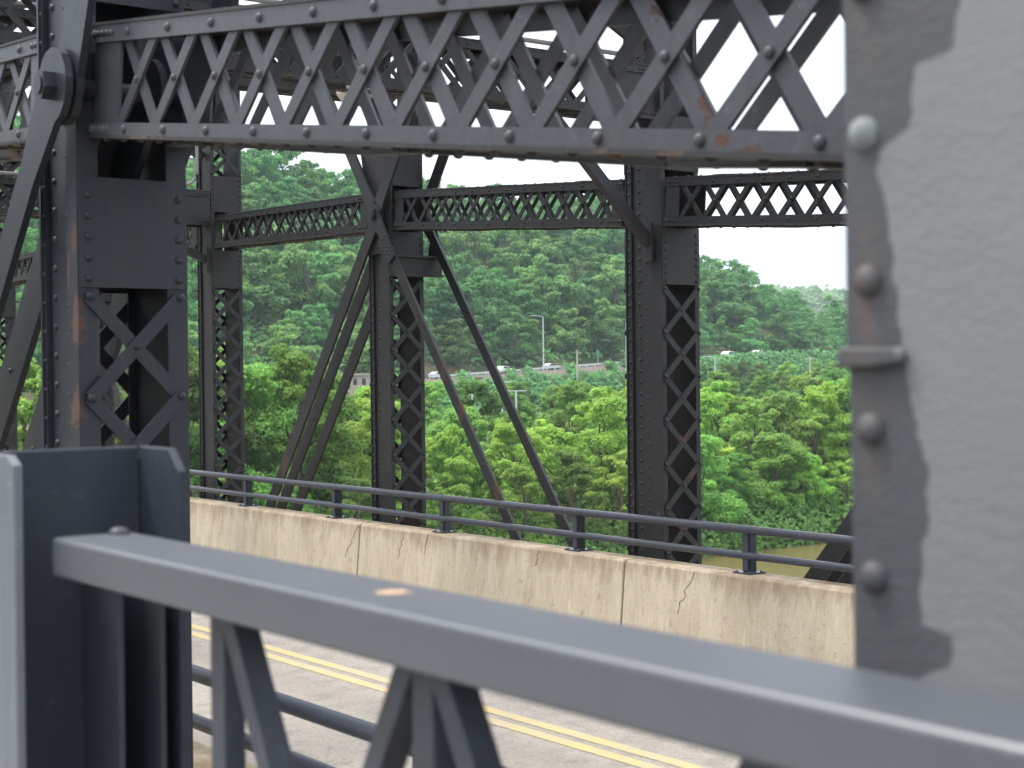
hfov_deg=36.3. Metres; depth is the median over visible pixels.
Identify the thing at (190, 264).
tree
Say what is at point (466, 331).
tree
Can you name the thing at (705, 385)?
tree
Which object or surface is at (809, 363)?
utility pole
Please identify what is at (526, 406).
tree
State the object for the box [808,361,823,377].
tree
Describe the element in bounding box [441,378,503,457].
tree
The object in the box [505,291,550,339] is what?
tree
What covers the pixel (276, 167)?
tree
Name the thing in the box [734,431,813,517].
tree
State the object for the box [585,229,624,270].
tree
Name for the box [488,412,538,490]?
tree
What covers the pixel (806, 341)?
tree
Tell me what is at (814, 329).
tree
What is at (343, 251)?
tree
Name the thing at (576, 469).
tree
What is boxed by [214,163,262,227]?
tree
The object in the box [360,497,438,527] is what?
tree
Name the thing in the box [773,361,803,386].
tree
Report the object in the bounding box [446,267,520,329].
tree
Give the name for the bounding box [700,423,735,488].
tree
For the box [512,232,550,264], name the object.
tree
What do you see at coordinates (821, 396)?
tree
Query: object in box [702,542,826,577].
river
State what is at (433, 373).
parked car
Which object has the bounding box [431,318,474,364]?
tree
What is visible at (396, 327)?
tree
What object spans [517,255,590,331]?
tree
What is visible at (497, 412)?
tree
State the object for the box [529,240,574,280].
tree
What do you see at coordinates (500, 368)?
parked car
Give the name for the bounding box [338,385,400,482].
tree
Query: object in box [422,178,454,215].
tree
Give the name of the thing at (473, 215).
tree
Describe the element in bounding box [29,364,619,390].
riverside road
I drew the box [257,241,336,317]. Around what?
tree
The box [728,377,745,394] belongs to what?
tree
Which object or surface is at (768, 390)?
tree
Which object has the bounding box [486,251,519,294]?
tree
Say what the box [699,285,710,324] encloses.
tree
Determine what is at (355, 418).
tree
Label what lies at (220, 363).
tree
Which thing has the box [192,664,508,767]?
guard rail
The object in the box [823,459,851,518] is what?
tree
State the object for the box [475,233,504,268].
tree
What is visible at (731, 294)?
tree
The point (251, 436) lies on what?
tree
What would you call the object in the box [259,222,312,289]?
tree
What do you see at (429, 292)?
tree
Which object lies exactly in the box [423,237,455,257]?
tree
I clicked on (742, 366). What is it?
tree
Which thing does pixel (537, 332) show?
tree
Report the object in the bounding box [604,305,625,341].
tree
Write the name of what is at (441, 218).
tree
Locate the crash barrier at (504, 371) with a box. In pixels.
[429,361,620,379]
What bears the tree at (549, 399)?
on the hillside at (482, 366)
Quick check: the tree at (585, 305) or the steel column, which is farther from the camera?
the tree at (585, 305)
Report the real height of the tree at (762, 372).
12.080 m
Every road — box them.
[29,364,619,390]
[191,612,739,767]
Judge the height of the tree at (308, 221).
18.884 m
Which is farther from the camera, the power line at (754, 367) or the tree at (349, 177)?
the tree at (349, 177)
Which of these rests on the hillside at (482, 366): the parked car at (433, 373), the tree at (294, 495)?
the tree at (294, 495)
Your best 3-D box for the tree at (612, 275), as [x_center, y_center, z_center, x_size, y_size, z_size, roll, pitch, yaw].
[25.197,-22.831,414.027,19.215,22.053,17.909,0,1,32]
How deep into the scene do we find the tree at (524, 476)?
131.74 m
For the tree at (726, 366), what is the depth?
384.83 m
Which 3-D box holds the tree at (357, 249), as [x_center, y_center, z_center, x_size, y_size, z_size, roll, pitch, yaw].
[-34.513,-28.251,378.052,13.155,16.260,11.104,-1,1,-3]
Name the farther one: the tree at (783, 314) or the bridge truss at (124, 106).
the tree at (783, 314)
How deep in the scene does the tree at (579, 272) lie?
417.74 m
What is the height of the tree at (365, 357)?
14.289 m
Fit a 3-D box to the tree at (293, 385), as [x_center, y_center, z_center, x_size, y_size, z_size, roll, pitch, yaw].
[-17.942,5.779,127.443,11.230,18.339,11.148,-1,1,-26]
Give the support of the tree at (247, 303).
on the hillside at (482, 366)
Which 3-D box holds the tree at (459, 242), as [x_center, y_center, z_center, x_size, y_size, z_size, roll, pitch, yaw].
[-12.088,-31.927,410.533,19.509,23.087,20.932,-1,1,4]
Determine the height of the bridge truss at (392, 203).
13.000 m
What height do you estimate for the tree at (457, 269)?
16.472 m
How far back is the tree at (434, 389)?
200.65 m
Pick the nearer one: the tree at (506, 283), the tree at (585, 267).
the tree at (506, 283)
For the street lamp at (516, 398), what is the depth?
204.91 m
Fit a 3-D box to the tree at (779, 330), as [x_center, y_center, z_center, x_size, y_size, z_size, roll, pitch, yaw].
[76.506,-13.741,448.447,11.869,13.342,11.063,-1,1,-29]
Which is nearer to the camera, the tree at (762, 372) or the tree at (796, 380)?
the tree at (796, 380)
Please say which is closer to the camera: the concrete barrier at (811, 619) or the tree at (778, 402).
the concrete barrier at (811, 619)
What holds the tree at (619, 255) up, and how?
on the hillside at (482, 366)
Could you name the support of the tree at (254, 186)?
on the hillside at (482, 366)
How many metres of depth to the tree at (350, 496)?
123.03 m
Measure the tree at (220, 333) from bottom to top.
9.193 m
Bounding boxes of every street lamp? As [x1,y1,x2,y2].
[508,390,525,443]
[531,315,543,370]
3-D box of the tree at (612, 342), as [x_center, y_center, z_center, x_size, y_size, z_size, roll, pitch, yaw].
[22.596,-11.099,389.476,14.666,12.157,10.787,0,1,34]
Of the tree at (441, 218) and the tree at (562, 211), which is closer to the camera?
the tree at (441, 218)
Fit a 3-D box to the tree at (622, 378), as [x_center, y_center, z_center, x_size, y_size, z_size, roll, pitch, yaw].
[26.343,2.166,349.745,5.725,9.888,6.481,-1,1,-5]
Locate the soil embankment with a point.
(560, 372)
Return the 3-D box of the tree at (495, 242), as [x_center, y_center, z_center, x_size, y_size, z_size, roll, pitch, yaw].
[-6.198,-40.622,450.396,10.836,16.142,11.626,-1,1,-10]
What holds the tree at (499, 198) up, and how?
on the hillside at (482, 366)
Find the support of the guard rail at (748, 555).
on the concrete barrier at (811, 619)
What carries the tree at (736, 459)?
on the hillside at (482, 366)
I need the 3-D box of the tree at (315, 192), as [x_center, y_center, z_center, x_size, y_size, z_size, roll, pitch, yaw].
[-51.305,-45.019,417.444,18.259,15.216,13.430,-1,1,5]
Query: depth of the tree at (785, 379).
324.98 m
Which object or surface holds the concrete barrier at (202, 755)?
on the road at (337, 749)
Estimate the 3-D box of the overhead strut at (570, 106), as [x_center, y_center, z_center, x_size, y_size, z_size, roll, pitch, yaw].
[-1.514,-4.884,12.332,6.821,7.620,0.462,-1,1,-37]
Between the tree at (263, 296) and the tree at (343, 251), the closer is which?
the tree at (263, 296)
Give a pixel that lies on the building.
(360, 379)
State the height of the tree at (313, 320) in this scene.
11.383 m
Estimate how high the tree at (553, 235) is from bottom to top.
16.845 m
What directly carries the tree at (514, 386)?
on the hillside at (482, 366)
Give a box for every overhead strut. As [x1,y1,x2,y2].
[0,0,38,190]
[0,0,386,114]
[0,0,655,261]
[0,146,210,272]
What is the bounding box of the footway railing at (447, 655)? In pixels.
[53,526,1023,767]
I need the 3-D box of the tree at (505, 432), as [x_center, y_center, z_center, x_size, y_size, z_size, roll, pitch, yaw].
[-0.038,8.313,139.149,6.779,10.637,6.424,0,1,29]
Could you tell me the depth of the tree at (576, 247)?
427.89 m
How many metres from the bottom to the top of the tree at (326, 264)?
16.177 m
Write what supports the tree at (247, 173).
on the hillside at (482, 366)
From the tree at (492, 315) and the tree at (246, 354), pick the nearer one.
the tree at (246, 354)
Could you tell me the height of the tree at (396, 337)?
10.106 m
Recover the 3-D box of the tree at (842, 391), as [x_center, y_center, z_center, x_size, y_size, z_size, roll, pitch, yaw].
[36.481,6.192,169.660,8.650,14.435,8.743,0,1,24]
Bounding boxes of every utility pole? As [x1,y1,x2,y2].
[572,350,581,380]
[809,356,810,371]
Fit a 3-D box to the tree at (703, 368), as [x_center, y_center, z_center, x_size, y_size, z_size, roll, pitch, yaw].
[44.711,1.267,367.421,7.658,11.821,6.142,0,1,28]
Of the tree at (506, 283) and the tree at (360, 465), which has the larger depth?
the tree at (506, 283)
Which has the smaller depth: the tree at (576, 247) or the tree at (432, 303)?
the tree at (432, 303)
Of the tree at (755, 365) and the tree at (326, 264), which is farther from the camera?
the tree at (755, 365)
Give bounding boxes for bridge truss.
[0,0,844,767]
[0,3,852,584]
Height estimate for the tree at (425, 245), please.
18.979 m
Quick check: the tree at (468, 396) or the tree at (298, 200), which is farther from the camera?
the tree at (298, 200)
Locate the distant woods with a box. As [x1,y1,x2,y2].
[759,283,845,326]
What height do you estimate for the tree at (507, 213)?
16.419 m
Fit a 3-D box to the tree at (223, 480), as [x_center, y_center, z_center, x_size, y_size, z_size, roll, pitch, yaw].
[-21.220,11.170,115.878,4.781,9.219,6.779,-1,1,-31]
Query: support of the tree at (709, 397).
on the hillside at (482, 366)
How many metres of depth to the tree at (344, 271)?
355.11 m
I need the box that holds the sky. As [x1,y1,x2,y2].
[14,0,845,295]
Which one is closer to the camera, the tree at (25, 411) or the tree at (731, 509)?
the tree at (25, 411)
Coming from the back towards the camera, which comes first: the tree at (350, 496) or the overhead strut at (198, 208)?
the tree at (350, 496)
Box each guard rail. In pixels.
[190,469,852,574]
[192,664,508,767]
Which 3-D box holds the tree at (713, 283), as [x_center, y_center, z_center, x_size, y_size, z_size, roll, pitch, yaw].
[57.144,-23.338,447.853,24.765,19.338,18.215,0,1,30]
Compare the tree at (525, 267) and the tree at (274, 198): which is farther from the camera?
the tree at (525, 267)
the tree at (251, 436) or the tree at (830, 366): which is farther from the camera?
the tree at (830, 366)
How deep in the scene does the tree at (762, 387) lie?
285.31 m
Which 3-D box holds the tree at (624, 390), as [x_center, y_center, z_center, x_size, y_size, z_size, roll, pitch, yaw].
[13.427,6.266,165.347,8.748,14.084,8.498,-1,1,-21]
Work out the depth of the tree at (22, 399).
123.52 m
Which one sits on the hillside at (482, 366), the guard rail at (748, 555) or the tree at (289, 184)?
the tree at (289, 184)
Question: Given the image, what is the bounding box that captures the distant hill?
[766,293,845,323]
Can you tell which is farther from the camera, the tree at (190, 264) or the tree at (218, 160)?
the tree at (218, 160)
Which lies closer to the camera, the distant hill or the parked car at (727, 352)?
the parked car at (727, 352)
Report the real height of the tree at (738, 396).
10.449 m
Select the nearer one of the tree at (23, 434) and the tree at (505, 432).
the tree at (23, 434)
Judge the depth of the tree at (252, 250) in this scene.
338.58 m
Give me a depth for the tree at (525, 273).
399.58 m
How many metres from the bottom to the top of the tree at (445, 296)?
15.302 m
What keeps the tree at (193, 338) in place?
on the hillside at (482, 366)
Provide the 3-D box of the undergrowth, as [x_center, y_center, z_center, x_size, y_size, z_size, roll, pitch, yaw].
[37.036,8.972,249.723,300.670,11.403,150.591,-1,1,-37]
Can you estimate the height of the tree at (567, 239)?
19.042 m
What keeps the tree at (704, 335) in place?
on the hillside at (482, 366)
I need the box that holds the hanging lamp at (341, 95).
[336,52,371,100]
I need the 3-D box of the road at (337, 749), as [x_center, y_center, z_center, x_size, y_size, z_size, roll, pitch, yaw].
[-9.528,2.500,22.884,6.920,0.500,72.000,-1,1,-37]
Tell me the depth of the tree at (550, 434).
144.04 m
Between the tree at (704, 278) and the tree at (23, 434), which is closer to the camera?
the tree at (23, 434)
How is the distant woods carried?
on the distant hill
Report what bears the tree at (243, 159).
on the hillside at (482, 366)
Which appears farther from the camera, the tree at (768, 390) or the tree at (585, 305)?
the tree at (585, 305)
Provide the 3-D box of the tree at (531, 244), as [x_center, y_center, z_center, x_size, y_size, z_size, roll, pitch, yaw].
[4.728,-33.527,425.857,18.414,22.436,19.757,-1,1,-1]
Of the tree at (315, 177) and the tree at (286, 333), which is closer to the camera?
the tree at (286, 333)
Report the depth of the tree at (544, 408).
288.88 m
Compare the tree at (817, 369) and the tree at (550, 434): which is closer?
the tree at (550, 434)
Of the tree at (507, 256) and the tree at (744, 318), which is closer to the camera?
the tree at (507, 256)
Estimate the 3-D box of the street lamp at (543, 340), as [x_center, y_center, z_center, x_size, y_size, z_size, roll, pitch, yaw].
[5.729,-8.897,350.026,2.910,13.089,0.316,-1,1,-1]
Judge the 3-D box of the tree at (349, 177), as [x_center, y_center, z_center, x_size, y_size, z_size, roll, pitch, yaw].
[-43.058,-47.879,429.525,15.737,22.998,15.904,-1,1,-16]
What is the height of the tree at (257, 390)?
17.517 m
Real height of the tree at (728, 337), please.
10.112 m
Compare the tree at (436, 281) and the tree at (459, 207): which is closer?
the tree at (436, 281)
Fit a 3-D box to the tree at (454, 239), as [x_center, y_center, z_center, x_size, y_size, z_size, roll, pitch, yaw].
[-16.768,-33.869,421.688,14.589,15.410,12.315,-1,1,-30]
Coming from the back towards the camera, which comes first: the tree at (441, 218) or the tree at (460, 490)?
the tree at (441, 218)
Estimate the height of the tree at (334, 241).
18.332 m
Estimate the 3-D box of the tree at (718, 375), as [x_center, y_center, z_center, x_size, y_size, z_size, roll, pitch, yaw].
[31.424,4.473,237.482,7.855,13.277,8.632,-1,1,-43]
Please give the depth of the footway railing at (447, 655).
1.64 m
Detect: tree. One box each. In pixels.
[0,351,41,449]
[17,383,128,445]
[17,397,32,432]
[114,344,264,497]
[186,159,194,187]
[187,228,223,276]
[188,320,197,351]
[189,148,252,189]
[189,342,274,461]
[189,358,223,467]
[189,361,319,512]
[194,285,255,313]
[214,158,222,169]
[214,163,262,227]
[215,303,224,337]
[216,249,291,322]
[218,478,226,501]
[221,331,257,365]
[241,149,281,185]
[241,165,274,207]
[241,199,266,264]
[242,230,260,284]
[243,181,267,233]
[244,343,368,514]
[253,180,313,248]
[254,218,341,269]
[255,154,294,199]
[255,323,321,377]
[256,150,300,183]
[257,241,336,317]
[258,473,309,511]
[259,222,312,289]
[260,383,327,469]
[270,177,310,203]
[270,309,321,355]
[288,159,329,201]
[291,195,330,219]
[295,250,343,312]
[297,186,324,222]
[302,302,332,345]
[303,385,371,503]
[304,220,343,267]
[309,242,362,302]
[314,227,347,263]
[320,192,363,252]
[321,170,341,192]
[325,180,356,195]
[325,476,371,518]
[327,168,358,198]
[328,397,435,517]
[333,320,369,372]
[334,272,395,317]
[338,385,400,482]
[340,188,360,238]
[347,237,368,279]
[352,306,369,340]
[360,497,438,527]
[393,277,441,315]
[394,277,436,328]
[394,319,431,345]
[394,332,424,365]
[395,380,446,458]
[395,394,435,471]
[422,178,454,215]
[423,231,464,276]
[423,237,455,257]
[424,278,434,287]
[425,406,503,506]
[426,270,483,312]
[426,423,483,517]
[426,483,489,534]
[427,254,474,302]
[427,279,482,332]
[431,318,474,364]
[439,211,459,253]
[439,218,502,290]
[439,232,469,249]
[440,187,471,220]
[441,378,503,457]
[446,183,478,231]
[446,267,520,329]
[452,394,488,443]
[456,315,490,357]
[457,250,492,297]
[464,199,501,243]
[469,231,494,260]
[473,418,546,513]
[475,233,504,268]
[479,197,514,231]
[479,390,506,435]
[480,183,501,217]
[480,216,506,259]
[481,464,557,543]
[483,312,535,366]
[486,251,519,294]
[486,267,548,318]
[487,217,519,270]
[487,392,540,445]
[488,382,528,417]
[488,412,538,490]
[492,419,575,504]
[497,202,521,233]
[498,230,562,283]
[504,265,548,304]
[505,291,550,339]
[506,195,559,231]
[508,381,531,421]
[511,318,545,357]
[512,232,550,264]
[516,257,539,291]
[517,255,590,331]
[518,253,566,303]
[523,381,538,409]
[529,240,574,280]
[529,385,597,474]
[534,383,565,425]
[536,380,605,468]
[538,448,608,546]
[539,217,573,253]
[539,385,557,409]
[539,387,555,412]
[542,307,589,353]
[544,194,575,215]
[545,388,627,508]
[548,270,593,326]
[549,206,575,237]
[551,234,599,281]
[558,276,617,328]
[560,229,601,271]
[561,386,626,465]
[563,257,585,282]
[573,193,611,217]
[577,315,625,355]
[578,246,601,275]
[578,257,625,323]
[581,298,623,338]
[582,448,627,536]
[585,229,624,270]
[585,253,624,295]
[600,278,625,317]
[602,426,626,501]
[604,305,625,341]
[609,253,625,293]
[613,380,626,429]
[617,373,625,391]
[699,270,756,323]
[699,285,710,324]
[699,309,712,343]
[699,329,709,345]
[700,274,719,300]
[700,364,708,382]
[700,378,734,422]
[700,381,757,462]
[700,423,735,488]
[701,434,748,523]
[701,453,763,513]
[704,315,740,343]
[706,370,744,423]
[706,392,758,454]
[707,281,757,324]
[718,362,739,377]
[718,396,783,493]
[724,379,741,416]
[727,317,769,351]
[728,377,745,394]
[729,310,760,338]
[734,361,754,393]
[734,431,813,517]
[737,283,765,320]
[740,374,783,430]
[743,393,815,491]
[744,362,766,395]
[750,375,770,399]
[752,370,779,406]
[752,389,829,453]
[760,313,795,352]
[763,301,792,330]
[766,452,835,514]
[769,380,850,489]
[771,371,799,392]
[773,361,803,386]
[782,321,813,351]
[783,378,832,458]
[787,371,819,430]
[805,366,824,377]
[806,322,829,349]
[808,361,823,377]
[812,378,843,431]
[813,376,850,486]
[817,379,850,464]
[820,368,848,382]
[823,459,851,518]
[825,361,848,374]
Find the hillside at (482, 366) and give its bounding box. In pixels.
[0,220,851,553]
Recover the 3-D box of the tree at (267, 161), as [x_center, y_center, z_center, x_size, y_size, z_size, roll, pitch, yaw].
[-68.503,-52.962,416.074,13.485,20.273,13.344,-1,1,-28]
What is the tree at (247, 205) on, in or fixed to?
on the hillside at (482, 366)
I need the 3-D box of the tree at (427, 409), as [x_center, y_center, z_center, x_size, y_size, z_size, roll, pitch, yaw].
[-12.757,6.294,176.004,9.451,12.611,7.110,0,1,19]
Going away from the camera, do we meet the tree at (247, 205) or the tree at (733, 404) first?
the tree at (733, 404)
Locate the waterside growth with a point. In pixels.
(810, 515)
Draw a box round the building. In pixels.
[341,373,370,398]
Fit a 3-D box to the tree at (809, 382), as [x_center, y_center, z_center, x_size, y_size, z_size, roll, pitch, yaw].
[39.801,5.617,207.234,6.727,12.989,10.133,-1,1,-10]
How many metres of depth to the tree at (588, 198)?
506.68 m
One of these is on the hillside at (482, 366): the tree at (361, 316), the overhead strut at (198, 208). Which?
the tree at (361, 316)
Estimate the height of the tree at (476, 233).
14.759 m
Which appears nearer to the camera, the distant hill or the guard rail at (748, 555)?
the guard rail at (748, 555)
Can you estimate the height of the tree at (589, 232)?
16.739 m
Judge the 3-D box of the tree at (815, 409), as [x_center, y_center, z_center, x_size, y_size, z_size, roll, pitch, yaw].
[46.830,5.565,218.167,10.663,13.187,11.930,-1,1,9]
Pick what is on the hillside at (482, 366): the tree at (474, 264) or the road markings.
the tree at (474, 264)
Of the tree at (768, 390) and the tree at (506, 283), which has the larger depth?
the tree at (506, 283)
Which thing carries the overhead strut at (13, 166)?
attached to the bridge truss at (392, 203)
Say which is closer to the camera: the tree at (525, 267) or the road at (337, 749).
the road at (337, 749)
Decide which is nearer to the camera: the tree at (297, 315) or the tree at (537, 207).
the tree at (297, 315)
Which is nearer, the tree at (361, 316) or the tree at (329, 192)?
the tree at (361, 316)
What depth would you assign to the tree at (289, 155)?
432.87 m
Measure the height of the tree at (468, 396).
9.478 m
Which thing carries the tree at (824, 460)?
on the hillside at (482, 366)
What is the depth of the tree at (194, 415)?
133.57 m
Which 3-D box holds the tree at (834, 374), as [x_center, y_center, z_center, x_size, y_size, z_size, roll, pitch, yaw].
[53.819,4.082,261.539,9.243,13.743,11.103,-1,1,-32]
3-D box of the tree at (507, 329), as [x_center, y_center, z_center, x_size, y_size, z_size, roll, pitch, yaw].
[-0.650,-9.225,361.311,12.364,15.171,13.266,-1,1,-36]
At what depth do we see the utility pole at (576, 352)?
351.88 m
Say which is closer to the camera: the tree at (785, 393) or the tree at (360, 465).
the tree at (360, 465)
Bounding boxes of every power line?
[429,350,573,355]
[702,356,808,372]
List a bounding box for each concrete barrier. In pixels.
[190,497,853,666]
[193,740,256,767]
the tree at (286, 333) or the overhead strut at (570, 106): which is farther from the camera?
the tree at (286, 333)
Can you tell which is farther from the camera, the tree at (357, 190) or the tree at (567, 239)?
the tree at (567, 239)
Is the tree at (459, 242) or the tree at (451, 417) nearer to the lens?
the tree at (451, 417)
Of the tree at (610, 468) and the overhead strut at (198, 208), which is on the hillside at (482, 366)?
the tree at (610, 468)
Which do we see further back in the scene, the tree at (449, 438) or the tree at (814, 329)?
the tree at (814, 329)
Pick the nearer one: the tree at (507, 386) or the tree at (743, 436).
the tree at (743, 436)
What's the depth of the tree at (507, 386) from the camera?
282.13 m
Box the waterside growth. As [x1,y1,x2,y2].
[353,478,851,556]
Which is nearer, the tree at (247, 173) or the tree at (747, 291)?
the tree at (247, 173)
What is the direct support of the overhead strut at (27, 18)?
attached to the bridge truss at (392, 203)
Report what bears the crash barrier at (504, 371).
on the hillside at (482, 366)
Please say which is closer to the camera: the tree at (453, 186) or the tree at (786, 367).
the tree at (786, 367)
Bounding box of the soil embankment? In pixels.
[425,364,718,390]
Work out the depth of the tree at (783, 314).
465.51 m
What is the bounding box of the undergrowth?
[18,407,851,554]
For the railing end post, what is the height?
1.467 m
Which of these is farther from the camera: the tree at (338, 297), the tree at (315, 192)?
the tree at (315, 192)
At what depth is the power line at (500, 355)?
341.64 m
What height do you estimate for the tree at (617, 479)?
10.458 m
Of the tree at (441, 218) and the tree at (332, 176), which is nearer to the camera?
the tree at (441, 218)
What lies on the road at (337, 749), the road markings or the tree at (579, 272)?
the road markings
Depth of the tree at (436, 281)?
374.61 m
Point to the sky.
(791, 257)
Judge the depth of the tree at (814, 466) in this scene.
154.04 m
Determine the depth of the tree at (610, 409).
143.50 m
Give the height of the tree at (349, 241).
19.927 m
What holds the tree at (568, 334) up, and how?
on the hillside at (482, 366)
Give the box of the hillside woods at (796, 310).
[0,110,849,414]
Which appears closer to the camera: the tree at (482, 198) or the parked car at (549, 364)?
the parked car at (549, 364)
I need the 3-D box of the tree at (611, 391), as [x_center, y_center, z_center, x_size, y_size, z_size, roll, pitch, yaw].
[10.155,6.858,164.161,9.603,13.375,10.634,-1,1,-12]
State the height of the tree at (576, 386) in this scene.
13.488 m
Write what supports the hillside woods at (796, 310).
on the hillside at (482, 366)
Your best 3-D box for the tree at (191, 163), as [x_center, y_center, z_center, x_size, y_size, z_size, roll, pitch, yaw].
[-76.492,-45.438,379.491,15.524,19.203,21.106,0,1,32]
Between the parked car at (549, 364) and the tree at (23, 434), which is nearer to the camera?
the tree at (23, 434)
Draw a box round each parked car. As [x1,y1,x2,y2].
[428,372,440,378]
[497,366,511,372]
[542,363,558,369]
[721,351,733,357]
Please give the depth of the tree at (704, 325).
424.84 m
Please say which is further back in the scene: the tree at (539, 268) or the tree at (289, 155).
the tree at (289, 155)
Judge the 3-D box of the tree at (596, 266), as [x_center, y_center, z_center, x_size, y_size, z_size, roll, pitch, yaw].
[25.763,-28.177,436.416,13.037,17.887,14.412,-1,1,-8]
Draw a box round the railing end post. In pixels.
[0,446,189,767]
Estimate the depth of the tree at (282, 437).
162.45 m
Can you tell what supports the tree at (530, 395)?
on the hillside at (482, 366)
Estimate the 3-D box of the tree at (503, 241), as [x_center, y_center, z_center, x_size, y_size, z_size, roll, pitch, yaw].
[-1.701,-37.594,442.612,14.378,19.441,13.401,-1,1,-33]
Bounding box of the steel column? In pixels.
[837,0,1023,698]
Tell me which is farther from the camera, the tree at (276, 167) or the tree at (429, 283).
the tree at (276, 167)
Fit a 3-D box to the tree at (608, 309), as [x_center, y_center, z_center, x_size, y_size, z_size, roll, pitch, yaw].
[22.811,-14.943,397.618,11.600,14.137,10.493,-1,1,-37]
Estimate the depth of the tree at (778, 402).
163.44 m
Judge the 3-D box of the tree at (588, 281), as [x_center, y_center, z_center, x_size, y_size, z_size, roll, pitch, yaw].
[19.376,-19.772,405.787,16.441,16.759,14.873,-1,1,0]
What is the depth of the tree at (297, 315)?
318.05 m
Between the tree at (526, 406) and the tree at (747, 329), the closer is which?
the tree at (526, 406)
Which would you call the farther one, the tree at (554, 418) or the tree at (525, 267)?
the tree at (525, 267)
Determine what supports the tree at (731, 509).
on the hillside at (482, 366)
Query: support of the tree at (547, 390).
on the hillside at (482, 366)
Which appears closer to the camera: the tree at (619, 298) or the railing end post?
the railing end post
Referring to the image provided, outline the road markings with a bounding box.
[192,624,705,767]

